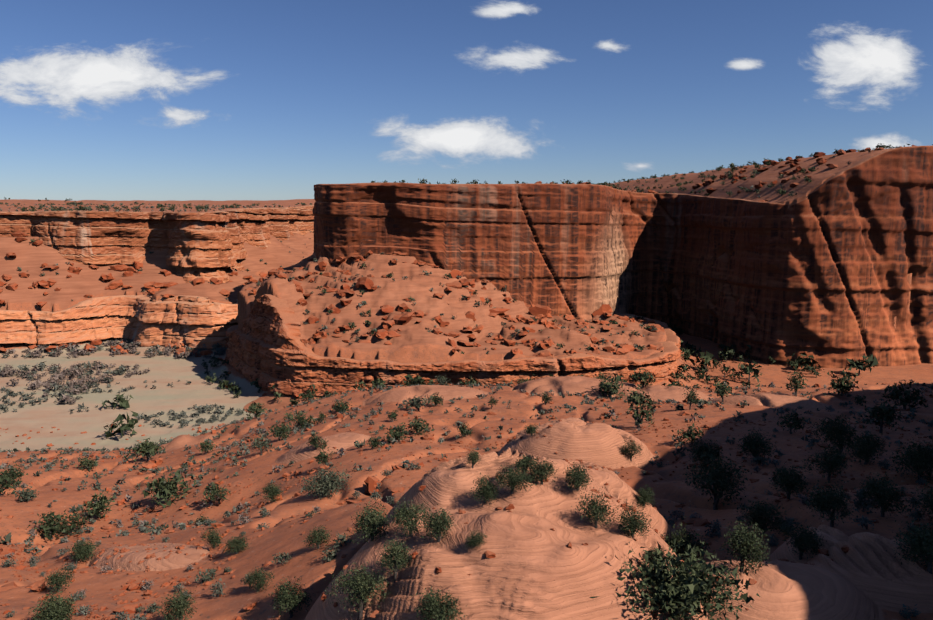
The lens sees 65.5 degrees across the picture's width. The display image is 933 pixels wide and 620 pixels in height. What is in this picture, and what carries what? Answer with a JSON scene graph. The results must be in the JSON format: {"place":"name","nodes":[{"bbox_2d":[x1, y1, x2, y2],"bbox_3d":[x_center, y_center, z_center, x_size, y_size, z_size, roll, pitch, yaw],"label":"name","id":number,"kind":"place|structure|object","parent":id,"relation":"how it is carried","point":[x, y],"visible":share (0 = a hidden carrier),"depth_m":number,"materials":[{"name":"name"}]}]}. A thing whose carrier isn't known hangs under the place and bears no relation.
{"place":"outdoors","nodes":[
{"label":"outdoors","id":0,"kind":"place"},
{"bbox_2d":[0,264,294,348],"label":"cliff","id":1,"kind":"structure","parent":0,"point":[194,322],"depth_m":323.19,"materials":[{"name":"orange stone"}]},
{"bbox_2d":[0,205,313,282],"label":"cliff","id":2,"kind":"structure","parent":0,"point":[207,246],"depth_m":366.03,"materials":[{"name":"orange stone"}]},
{"bbox_2d":[0,148,932,619],"bbox_3d":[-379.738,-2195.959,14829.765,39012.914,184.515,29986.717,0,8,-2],"label":"desert ground","id":3,"kind":"structure","parent":0,"point":[536,568],"depth_m":82.92,"materials":[{"name":"orange sand"}]},
{"bbox_2d":[225,294,680,395],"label":"rock ledge","id":4,"kind":"object","parent":3,"relation":"on","point":[267,347],"visible":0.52,"depth_m":238.84,"materials":[{"name":"orange stone"}]},
{"bbox_2d":[0,145,932,619],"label":"boulders","id":5,"kind":"object","parent":3,"relation":"on","point":[404,317],"visible":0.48,"depth_m":246.13,"materials":[{"name":"red stone"}]},
{"bbox_2d":[0,145,932,558],"bbox_3d":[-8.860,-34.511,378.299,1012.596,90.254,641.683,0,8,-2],"label":"sagebrush","id":6,"kind":"object","parent":3,"relation":"on","point":[144,527],"visible":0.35,"depth_m":120.98,"materials":[{"name":"green plant"}]},
{"bbox_2d":[0,143,932,437],"bbox_3d":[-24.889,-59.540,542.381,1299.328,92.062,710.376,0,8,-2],"label":"shrubs","id":7,"kind":"object","parent":3,"relation":"on","point":[80,387],"visible":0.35,"depth_m":282.18,"materials":[{"name":"green plant"}]},
{"bbox_2d":[0,368,932,540],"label":"shrubs","id":8,"kind":"object","parent":3,"relation":"on","point":[52,526],"visible":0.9,"depth_m":94.79,"materials":[{"name":"green plant"}]},
{"bbox_2d":[0,456,932,619],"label":"sagebrush","id":9,"kind":"object","parent":3,"relation":"on","point":[864,521],"visible":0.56,"depth_m":45.66,"materials":[{"name":"green plant"}]},
{"bbox_2d":[28,411,932,619],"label":"shrubs","id":10,"kind":"object","parent":3,"relation":"on","point":[680,587],"visible":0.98,"depth_m":34.90,"materials":[{"name":"green plant"}]},
{"bbox_2d":[0,0,932,200],"label":"sky","id":11,"kind":"structure","parent":0,"point":[109,100],"materials":[{"name":"blue"}]},
{"bbox_2d":[313,145,932,367],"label":"mesa cliff","id":12,"kind":"structure","parent":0,"point":[822,271],"depth_m":301.47,"materials":[{"name":"red stone"}]}
]}

